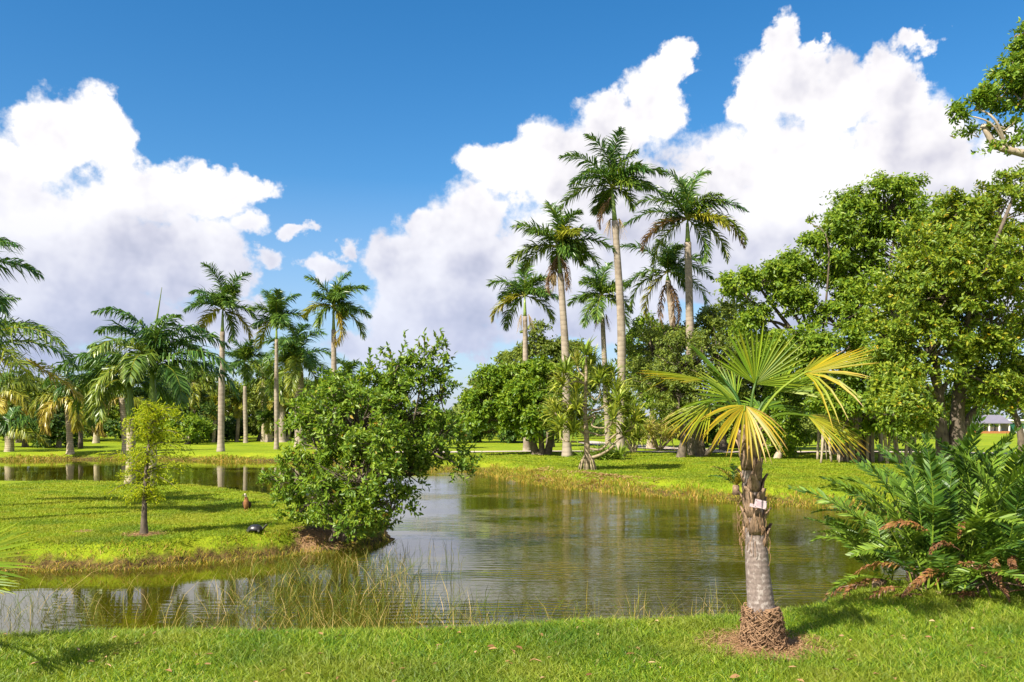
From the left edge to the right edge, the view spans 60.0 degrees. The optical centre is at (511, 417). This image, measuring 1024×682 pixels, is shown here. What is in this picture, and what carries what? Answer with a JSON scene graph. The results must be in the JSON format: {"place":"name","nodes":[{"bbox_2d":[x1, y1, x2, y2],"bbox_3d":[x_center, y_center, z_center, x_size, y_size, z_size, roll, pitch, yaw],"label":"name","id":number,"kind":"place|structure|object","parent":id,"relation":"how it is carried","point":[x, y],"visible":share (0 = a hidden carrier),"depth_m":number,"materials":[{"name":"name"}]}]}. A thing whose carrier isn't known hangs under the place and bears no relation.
{"place":"outdoors","nodes":[
{"label":"outdoors","id":0,"kind":"place"},
{"bbox_2d":[0,451,1021,557],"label":"lawn grass","id":1,"kind":"structure","parent":0,"point":[54,517],"depth_m":24.54,"materials":[{"name":"green plant"}]},
{"bbox_2d":[0,460,1022,634],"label":"water","id":2,"kind":"structure","parent":0,"point":[521,540],"depth_m":16.14,"materials":[{"name":"green liquid"}]},
{"bbox_2d":[0,536,798,635],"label":"reed vegetation","id":3,"kind":"object","parent":2,"relation":"in","point":[352,615],"visible":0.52,"depth_m":12.07,"materials":[{"name":"green plant"}]},
{"bbox_2d":[0,420,1023,681],"bbox_3d":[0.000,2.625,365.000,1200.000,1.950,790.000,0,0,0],"label":"ground","id":4,"kind":"structure","parent":0,"point":[252,448],"depth_m":18.58,"materials":[{"name":"green plant"}]},
{"bbox_2d":[0,521,40,594],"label":"fan palm","id":5,"kind":"object","parent":4,"relation":"on","point":[9,565],"visible":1,"depth_m":5.88,"materials":[{"name":"green plant"}]},
{"bbox_2d":[2,389,38,446],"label":"leafy bush","id":6,"kind":"object","parent":4,"relation":"on","point":[24,442],"visible":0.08,"depth_m":66.93,"materials":[{"name":"green plant"}]},
{"bbox_2d":[0,369,42,424],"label":"coconut palm","id":7,"kind":"object","parent":4,"relation":"on","point":[14,397],"visible":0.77,"depth_m":59.71,"materials":[{"name":"green plant"}]},
{"bbox_2d":[0,237,43,355],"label":"young palm","id":8,"kind":"object","parent":4,"relation":"on","point":[15,265],"visible":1,"depth_m":18.85,"materials":[{"name":"green plant"}]},
{"bbox_2d":[0,406,53,451],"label":"palm","id":9,"kind":"object","parent":4,"relation":"on","point":[9,428],"visible":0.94,"depth_m":57.83,"materials":[{"name":"green plant"}]},
{"bbox_2d":[0,368,71,442],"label":"edge tree","id":10,"kind":"object","parent":4,"relation":"on","point":[34,393],"visible":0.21,"depth_m":76.95,"materials":[{"name":"green plant"}]},
{"bbox_2d":[0,293,84,403],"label":"young palm","id":11,"kind":"object","parent":4,"relation":"on","point":[15,328],"visible":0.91,"depth_m":22.11,"materials":[{"name":"green plant"}]},
{"bbox_2d":[26,402,85,447],"bbox_3d":[-33.813,0.816,65.585,4.176,4.146,5.243,0,0,-27],"label":"round bush","id":12,"kind":"object","parent":4,"relation":"on","point":[58,427],"visible":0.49,"depth_m":64.56,"materials":[{"name":"green plant"}]},
{"bbox_2d":[27,365,92,454],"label":"coconut palm","id":13,"kind":"object","parent":4,"relation":"on","point":[47,410],"visible":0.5,"depth_m":56.30,"materials":[{"name":"green plant"}]},
{"bbox_2d":[73,416,91,447],"bbox_3d":[-31.096,0.897,64.056,2.669,2.869,2.550,0,0,0],"label":"spiky plant","id":14,"kind":"object","parent":4,"relation":"on","point":[80,439],"visible":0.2,"depth_m":63.87,"materials":[{"name":"green plant"}]},
{"bbox_2d":[69,352,124,442],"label":"palm","id":15,"kind":"object","parent":4,"relation":"on","point":[96,439],"visible":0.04,"depth_m":75.80,"materials":[{"name":"green plant"}]},
{"bbox_2d":[54,375,142,440],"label":"palm tree","id":16,"kind":"object","parent":4,"relation":"on","point":[114,413],"visible":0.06,"depth_m":82.13,"materials":[{"name":"green plant"}]},
{"bbox_2d":[87,374,147,452],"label":"coconut palm","id":17,"kind":"object","parent":4,"relation":"on","point":[121,400],"visible":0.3,"depth_m":57.81,"materials":[{"name":"green plant"}]},
{"bbox_2d":[52,343,187,483],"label":"young palm","id":18,"kind":"object","parent":4,"relation":"on","point":[99,412],"visible":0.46,"depth_m":30.16,"materials":[{"name":"green plant"}]},
{"bbox_2d":[41,288,241,484],"bbox_3d":[-12.116,-0.966,29.358,5.832,6.712,4.388,0,0,-34],"label":"young palm","id":19,"kind":"object","parent":4,"relation":"on","point":[154,348],"visible":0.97,"depth_m":29.12,"materials":[{"name":"green plant"}]},
{"bbox_2d":[94,397,200,534],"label":"cypress sapling","id":20,"kind":"object","parent":4,"relation":"on","point":[148,491],"visible":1,"depth_m":17.13,"materials":[{"name":"green plant"}]},
{"bbox_2d":[103,379,217,441],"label":"woodland tree","id":21,"kind":"object","parent":4,"relation":"on","point":[139,391],"visible":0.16,"depth_m":79.06,"materials":[{"name":"green plant"}]},
{"bbox_2d":[137,365,232,437],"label":"tall thicket tree","id":22,"kind":"object","parent":4,"relation":"on","point":[206,391],"visible":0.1,"depth_m":88.50,"materials":[{"name":"green plant"}]},
{"bbox_2d":[159,401,216,443],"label":"sunlit bush","id":23,"kind":"object","parent":4,"relation":"on","point":[196,426],"visible":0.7,"depth_m":72.78,"materials":[{"name":"green plant"}]},
{"bbox_2d":[172,356,218,413],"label":"palm","id":24,"kind":"object","parent":4,"relation":"on","point":[194,386],"visible":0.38,"depth_m":79.66,"materials":[{"name":"green plant"}]},
{"bbox_2d":[203,385,230,442],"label":"slim palm","id":25,"kind":"object","parent":4,"relation":"on","point":[215,400],"visible":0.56,"depth_m":79.84,"materials":[{"name":"green plant"}]},
{"bbox_2d":[183,262,258,451],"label":"royal palm","id":26,"kind":"object","parent":4,"relation":"on","point":[225,298],"visible":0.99,"depth_m":57.83,"materials":[{"name":"green plant"}]},
{"bbox_2d":[197,411,251,441],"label":"undergrowth bush","id":27,"kind":"object","parent":4,"relation":"on","point":[230,427],"visible":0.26,"depth_m":82.60,"materials":[{"name":"green plant"}]},
{"bbox_2d":[200,378,254,422],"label":"brown tree","id":28,"kind":"object","parent":4,"relation":"on","point":[238,385],"visible":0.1,"depth_m":90.84,"materials":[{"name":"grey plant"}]},
{"bbox_2d":[225,398,242,440],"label":"slim palm","id":29,"kind":"object","parent":4,"relation":"on","point":[230,414],"visible":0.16,"depth_m":85.64,"materials":[{"name":"green plant"}]},
{"bbox_2d":[225,382,254,441],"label":"slim palm","id":30,"kind":"object","parent":4,"relation":"on","point":[238,407],"visible":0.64,"depth_m":81.72,"materials":[{"name":"green plant"}]},
{"bbox_2d":[225,337,267,442],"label":"royal palm","id":31,"kind":"object","parent":4,"relation":"on","point":[243,353],"visible":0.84,"depth_m":77.68,"materials":[{"name":"green plant"}]},
{"bbox_2d":[242,493,251,510],"bbox_3d":[-6.421,2.070,21.483,0.217,0.456,0.209,0,0,-15],"label":"bird","id":32,"kind":"object","parent":4,"relation":"on","point":[246,503],"visible":0.91,"depth_m":21.45},
{"bbox_2d":[246,524,266,532],"bbox_3d":[-5.050,2.197,17.550,0.432,0.167,0.268,0,0,0],"label":"turtle","id":33,"kind":"object","parent":4,"relation":"on","point":[256,528],"visible":1,"depth_m":17.47},
{"bbox_2d":[236,352,290,441],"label":"palm","id":34,"kind":"object","parent":4,"relation":"on","point":[263,399],"visible":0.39,"depth_m":81.63,"materials":[{"name":"green plant"}]},
{"bbox_2d":[254,403,273,441],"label":"slim palm","id":35,"kind":"object","parent":4,"relation":"on","point":[263,416],"visible":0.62,"depth_m":79.69,"materials":[{"name":"green plant"}]},
{"bbox_2d":[247,363,292,440],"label":"vine tree","id":36,"kind":"object","parent":4,"relation":"on","point":[254,406],"visible":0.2,"depth_m":83.49,"materials":[{"name":"green plant"}]},
{"bbox_2d":[247,287,308,448],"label":"royal palm","id":37,"kind":"object","parent":4,"relation":"on","point":[278,315],"visible":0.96,"depth_m":62.88,"materials":[{"name":"green plant"}]},
{"bbox_2d":[248,420,308,439],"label":"lawn edge bush","id":38,"kind":"object","parent":4,"relation":"on","point":[292,432],"visible":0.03,"depth_m":87.75,"materials":[{"name":"green plant"}]},
{"bbox_2d":[267,383,293,441],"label":"slim palm","id":39,"kind":"object","parent":4,"relation":"on","point":[282,409],"visible":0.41,"depth_m":78.73,"materials":[{"name":"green plant"}]},
{"bbox_2d":[285,399,308,440],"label":"slim palm","id":40,"kind":"object","parent":4,"relation":"on","point":[288,437],"visible":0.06,"depth_m":83.87,"materials":[{"name":"green plant"}]},
{"bbox_2d":[261,322,339,446],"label":"royal palm","id":41,"kind":"object","parent":4,"relation":"on","point":[298,356],"visible":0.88,"depth_m":67.21,"materials":[{"name":"green plant"}]},
{"bbox_2d":[242,377,370,418],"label":"leaning tree","id":42,"kind":"object","parent":4,"relation":"on","point":[307,379],"visible":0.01,"depth_m":92.32,"materials":[{"name":"green plant"}]},
{"bbox_2d":[300,270,372,443],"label":"royal palm","id":43,"kind":"object","parent":4,"relation":"on","point":[344,309],"visible":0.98,"depth_m":57.83,"materials":[{"name":"green plant"}]},
{"bbox_2d":[285,378,396,437],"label":"mossy tree","id":44,"kind":"object","parent":4,"relation":"on","point":[308,383],"visible":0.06,"depth_m":86.91,"materials":[{"name":"green plant"}]},
{"bbox_2d":[322,355,371,421],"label":"royal palm","id":45,"kind":"object","parent":4,"relation":"on","point":[347,365],"visible":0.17,"depth_m":71.53,"materials":[{"name":"green plant"}]},
{"bbox_2d":[256,327,482,542],"bbox_3d":[-2.868,0.366,17.382,4.628,4.270,2.807,0,0,0],"label":"pond shrub","id":46,"kind":"object","parent":4,"relation":"on","point":[357,441],"visible":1,"depth_m":17.34,"materials":[{"name":"green plant"}]},
{"bbox_2d":[0,452,903,572],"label":"sedge grass","id":47,"kind":"structure","parent":4,"relation":"on","point":[501,473],"depth_m":30.08,"materials":[{"name":"plant"}]},
{"bbox_2d":[77,466,840,661],"bbox_3d":[-1.714,2.165,23.460,12.392,1.009,33.661,0,0,7],"label":"plant debris","id":48,"kind":"object","parent":4,"relation":"on","point":[791,641],"visible":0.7,"depth_m":6.77,"materials":[{"name":"plant"}]},
{"bbox_2d":[447,359,514,441],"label":"rounded tree","id":49,"kind":"object","parent":4,"relation":"on","point":[456,409],"visible":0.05,"depth_m":79.76,"materials":[{"name":"green plant"}]},
{"bbox_2d":[464,347,518,438],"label":"wispy tree","id":50,"kind":"object","parent":4,"relation":"on","point":[497,359],"visible":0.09,"depth_m":85.81,"materials":[{"name":"green plant"}]},
{"bbox_2d":[445,412,562,443],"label":"bush","id":51,"kind":"object","parent":4,"relation":"on","point":[509,435],"visible":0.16,"depth_m":77.52,"materials":[{"name":"green plant"}]},
{"bbox_2d":[0,573,1023,681],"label":"grass","id":52,"kind":"structure","parent":4,"relation":"on","point":[926,666],"depth_m":6.35,"materials":[{"name":"green plant"}]},
{"bbox_2d":[4,617,1002,681],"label":"fallen leaves","id":53,"kind":"object","parent":52,"relation":"on","point":[493,647],"visible":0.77,"depth_m":6.12,"materials":[{"name":"plant"}]},
{"bbox_2d":[456,354,587,454],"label":"multi trunk tree","id":54,"kind":"object","parent":4,"relation":"on","point":[517,399],"visible":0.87,"depth_m":51.03,"materials":[{"name":"green plant"}]},
{"bbox_2d":[486,261,558,450],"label":"royal palm","id":55,"kind":"object","parent":4,"relation":"on","point":[525,286],"visible":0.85,"depth_m":58.97,"materials":[{"name":"green plant"}]},
{"bbox_2d":[30,358,1023,438],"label":"woods","id":56,"kind":"object","parent":4,"relation":"on","point":[597,421],"visible":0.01,"depth_m":100.32,"materials":[{"name":"green plant"}]},
{"bbox_2d":[498,318,613,446],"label":"grey green tree","id":57,"kind":"object","parent":4,"relation":"on","point":[544,345],"visible":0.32,"depth_m":67.36,"materials":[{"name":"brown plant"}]},
{"bbox_2d":[505,200,615,456],"bbox_3d":[2.733,-5.029,49.879,6.356,14.791,4.247,0,0,0],"label":"royal palm","id":58,"kind":"object","parent":4,"relation":"on","point":[567,247],"visible":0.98,"depth_m":49.81,"materials":[{"name":"green plant"}]},
{"bbox_2d":[539,336,659,469],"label":"screw pine","id":59,"kind":"object","parent":4,"relation":"on","point":[605,375],"visible":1,"depth_m":37.89,"materials":[{"name":"green plant"}]},
{"bbox_2d":[567,261,635,446],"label":"royal palm","id":60,"kind":"object","parent":4,"relation":"on","point":[599,284],"visible":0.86,"depth_m":61.83,"materials":[{"name":"green plant"}]},
{"bbox_2d":[574,441,635,460],"bbox_3d":[4.869,2.260,47.078,3.720,2.190,3.144,0,0,0],"label":"strap shrub","id":61,"kind":"object","parent":4,"relation":"on","point":[615,454],"visible":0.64,"depth_m":46.61,"materials":[{"name":"green plant"}]},
{"bbox_2d":[556,126,668,456],"bbox_3d":[5.843,-6.852,49.974,6.707,18.478,4.057,0,0,0],"label":"royal palm","id":62,"kind":"object","parent":4,"relation":"on","point":[613,173],"visible":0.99,"depth_m":49.82,"materials":[{"name":"green plant"}]},
{"bbox_2d":[605,417,650,452],"bbox_3d":[7.346,1.057,56.094,3.239,2.848,3.116,0,0,0],"label":"strap shrub","id":63,"kind":"object","parent":4,"relation":"on","point":[633,447],"visible":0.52,"depth_m":55.92,"materials":[{"name":"green plant"}]},
{"bbox_2d":[611,310,685,448],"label":"bushy tree","id":64,"kind":"object","parent":4,"relation":"on","point":[636,322],"visible":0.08,"depth_m":61.95,"materials":[{"name":"green plant"}]},
{"bbox_2d":[640,415,687,450],"bbox_3d":[9.946,1.074,59.672,4.595,2.918,3.102,0,0,0],"label":"strap shrub","id":65,"kind":"object","parent":4,"relation":"on","point":[667,436],"visible":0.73,"depth_m":59.68,"materials":[{"name":"green plant"}]},
{"bbox_2d":[620,238,714,450],"bbox_3d":[9.970,-4.552,56.664,6.695,14.031,3.567,0,0,0],"label":"royal palm","id":66,"kind":"object","parent":4,"relation":"on","point":[669,257],"visible":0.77,"depth_m":56.93,"materials":[{"name":"green plant"}]},
{"bbox_2d":[621,167,748,455],"bbox_3d":[10.432,-6.394,52.939,7.622,17.686,3.915,0,0,0],"label":"royal palm","id":67,"kind":"object","parent":4,"relation":"on","point":[686,202],"visible":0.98,"depth_m":52.94,"materials":[{"name":"green plant"}]},
{"bbox_2d":[615,313,773,457],"bbox_3d":[9.793,-1.759,51.014,6.869,8.738,9.828,0,0,-44],"label":"twin trunk tree","id":68,"kind":"object","parent":4,"relation":"on","point":[666,358],"visible":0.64,"depth_m":49.70,"materials":[{"name":"green plant"}]},
{"bbox_2d":[655,409,733,447],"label":"hedge tree","id":69,"kind":"object","parent":4,"relation":"on","point":[712,433],"visible":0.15,"depth_m":64.67,"materials":[{"name":"green plant"}]},
{"bbox_2d":[660,298,768,450],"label":"feathery tree","id":70,"kind":"object","parent":4,"relation":"on","point":[727,309],"visible":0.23,"depth_m":58.92,"materials":[{"name":"green plant"}]},
{"bbox_2d":[709,270,757,447],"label":"open tree","id":71,"kind":"object","parent":4,"relation":"on","point":[742,307],"visible":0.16,"depth_m":63.82,"materials":[{"name":"green plant"}]},
{"bbox_2d":[708,463,764,494],"bbox_3d":[6.901,1.901,27.495,1.853,0.998,1.281,0,0,37],"label":"cycad","id":72,"kind":"object","parent":4,"relation":"on","point":[734,478],"visible":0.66,"depth_m":27.40,"materials":[{"name":"green plant"}]},
{"bbox_2d":[639,322,876,652],"bbox_3d":[1.784,0.534,6.675,1.776,2.470,1.227,0,0,0],"label":"fan palm","id":73,"kind":"object","parent":4,"relation":"on","point":[762,623],"visible":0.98,"depth_m":6.52,"materials":[{"name":"green plant"}]},
{"bbox_2d":[750,499,766,509],"bbox_3d":[1.788,0.631,6.437,0.131,0.078,0.018,0,0,0],"label":"plant label","id":74,"kind":"object","parent":73,"relation":"attached to","point":[761,504],"visible":1,"depth_m":6.43,"materials":[{"name":"white plastic"}]},
{"bbox_2d":[712,327,810,446],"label":"weeping tree","id":75,"kind":"object","parent":4,"relation":"on","point":[761,391],"visible":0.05,"depth_m":60.65,"materials":[{"name":"green plant"}]},
{"bbox_2d":[760,385,820,458],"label":"young tree","id":76,"kind":"object","parent":4,"relation":"on","point":[793,429],"visible":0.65,"depth_m":48.13,"materials":[{"name":"green plant"}]},
{"bbox_2d":[741,357,897,450],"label":"spreading tree","id":77,"kind":"object","parent":4,"relation":"on","point":[760,399],"visible":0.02,"depth_m":59.53,"materials":[{"name":"green plant"}]},
{"bbox_2d":[712,168,955,463],"bbox_3d":[17.806,-4.979,44.280,14.369,15.014,7.657,0,0,-15],"label":"fig tree","id":78,"kind":"object","parent":4,"relation":"on","point":[846,277],"visible":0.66,"depth_m":43.89,"materials":[{"name":"green plant"}]},
{"bbox_2d":[790,417,886,454],"bbox_3d":[19.330,0.904,52.947,6.064,3.228,4.848,0,0,0],"label":"edge bush","id":79,"kind":"object","parent":4,"relation":"on","point":[811,424],"visible":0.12,"depth_m":52.82,"materials":[{"name":"green plant"}]},
{"bbox_2d":[788,397,1023,603],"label":"fern clump","id":80,"kind":"object","parent":4,"relation":"on","point":[965,505],"visible":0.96,"depth_m":8.63,"materials":[{"name":"green plant"}]},
{"bbox_2d":[886,386,950,450],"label":"shade tree","id":81,"kind":"object","parent":4,"relation":"on","point":[932,433],"visible":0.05,"depth_m":56.84,"materials":[{"name":"green plant"}]},
{"bbox_2d":[853,160,1023,465],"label":"broadleaf tree","id":82,"kind":"object","parent":4,"relation":"on","point":[972,253],"visible":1,"depth_m":29.93,"materials":[{"name":"green plant"}]},
{"bbox_2d":[945,17,1023,157],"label":"overhanging tree","id":83,"kind":"object","parent":4,"relation":"on","point":[986,94],"visible":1,"depth_m":13.95,"materials":[{"name":"green plant"}]},
{"bbox_2d":[973,415,1012,433],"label":"pavilion","id":84,"kind":"structure","parent":4,"relation":"on","point":[995,419],"depth_m":122.08,"materials":[{"name":"paint"}]},
{"bbox_2d":[965,370,1023,455],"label":"tree","id":85,"kind":"object","parent":4,"relation":"on","point":[1020,432],"visible":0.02,"depth_m":41.89,"materials":[{"name":"green plant"}]},
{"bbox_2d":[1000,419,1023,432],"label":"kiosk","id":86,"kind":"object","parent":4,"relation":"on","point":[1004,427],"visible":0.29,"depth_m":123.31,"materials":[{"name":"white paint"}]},
{"bbox_2d":[1010,423,1014,432],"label":"door","id":87,"kind":"structure","parent":86,"relation":"in","point":[1011,425],"depth_m":122.94,"materials":[{"name":"green"}]},
{"bbox_2d":[0,0,1023,419],"label":"sky","id":88,"kind":"structure","parent":0,"point":[399,145],"materials":[{"name":"blue"}]},
{"bbox_2d":[396,441,1007,453],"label":"path","id":89,"kind":"structure","parent":0,"point":[641,446],"depth_m":57.52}
]}

